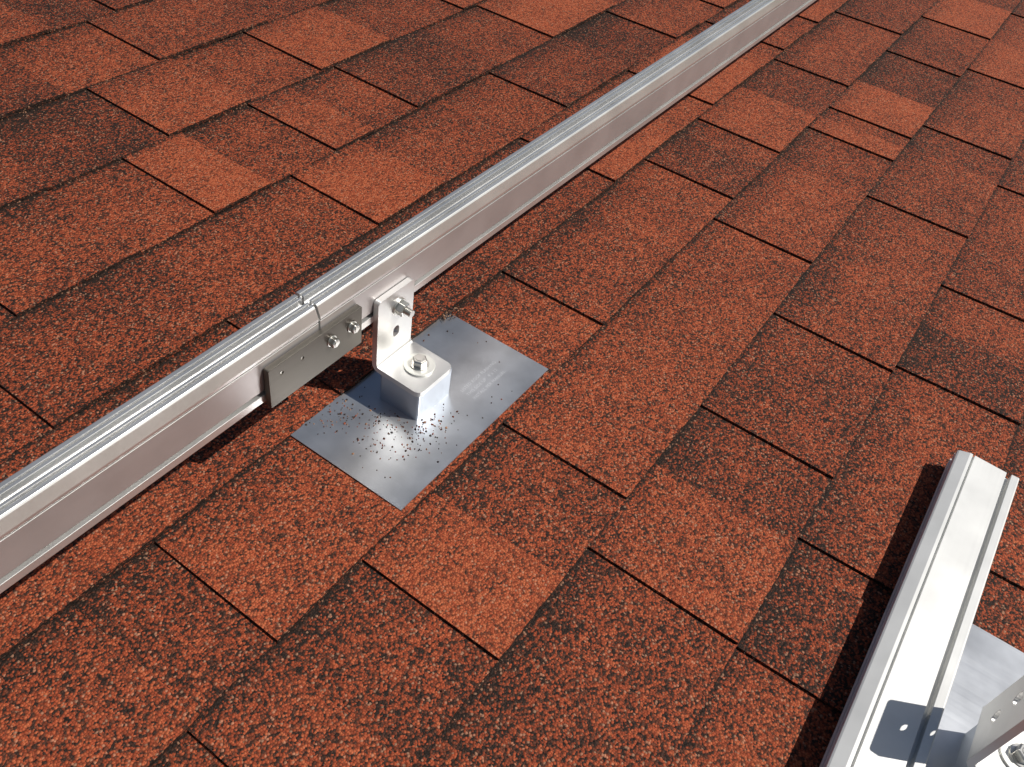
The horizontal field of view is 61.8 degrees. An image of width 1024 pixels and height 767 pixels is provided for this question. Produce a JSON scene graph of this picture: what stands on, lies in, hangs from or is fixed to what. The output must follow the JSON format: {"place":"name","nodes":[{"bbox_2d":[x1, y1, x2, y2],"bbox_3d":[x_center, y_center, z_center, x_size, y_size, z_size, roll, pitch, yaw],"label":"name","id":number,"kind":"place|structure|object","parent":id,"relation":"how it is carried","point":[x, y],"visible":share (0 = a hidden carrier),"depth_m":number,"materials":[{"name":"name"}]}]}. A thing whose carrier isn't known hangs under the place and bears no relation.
{"place":"outdoors","nodes":[
{"label":"outdoors","id":0,"kind":"place"},
{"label":"house walls","id":1,"kind":"object","parent":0,"visible":0},
{"bbox_3d":[0.149,-0.193,1.143,5.920,0.033,7.400,31,49,19],"label":"roof","id":2,"kind":"object","parent":1,"relation":"attached to","visible":0},
{"bbox_2d":[0,294,318,593],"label":"mounting rail","id":3,"kind":"object","parent":2,"relation":"attached to","point":[55,500],"visible":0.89,"depth_m":0.61,"materials":[{"name":"metal"}]},
{"bbox_2d":[263,304,361,407],"bbox_3d":[-0.164,-0.023,0.725,0.012,0.044,0.109,31,49,19],"label":"rail splice plate","id":4,"kind":"object","parent":3,"relation":"attached to","point":[295,368],"visible":1,"depth_m":0.72,"materials":[{"name":"metal"}]},
{"bbox_2d":[0,0,1023,766],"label":"shingle roof","id":5,"kind":"structure","parent":2,"relation":"on","point":[806,218],"depth_m":0.93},
{"bbox_2d":[291,277,547,510],"bbox_3d":[-0.085,-0.030,0.821,0.156,0.127,0.241,31,49,19],"label":"roof mount bracket","id":6,"kind":"object","parent":5,"relation":"attached to","point":[453,370],"visible":1,"depth_m":0.83,"materials":[{"name":"silver metal"}]},
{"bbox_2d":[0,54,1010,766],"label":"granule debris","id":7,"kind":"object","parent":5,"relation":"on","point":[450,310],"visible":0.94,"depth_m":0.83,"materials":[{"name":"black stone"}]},
{"bbox_2d":[926,624,1023,766],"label":"roof mount bracket","id":8,"kind":"object","parent":5,"relation":"attached to","point":[981,724],"visible":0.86,"depth_m":0.69,"materials":[{"name":"silver metal"}]},
{"bbox_2d":[295,0,815,329],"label":"mounting rail","id":9,"kind":"object","parent":2,"relation":"attached to","point":[425,246],"visible":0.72,"depth_m":0.92,"materials":[{"name":"metal"}]},
{"bbox_2d":[819,450,1018,766],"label":"mounting rail","id":10,"kind":"object","parent":2,"relation":"attached to","point":[893,710],"visible":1,"depth_m":0.72,"materials":[{"name":"metal"}]}
]}

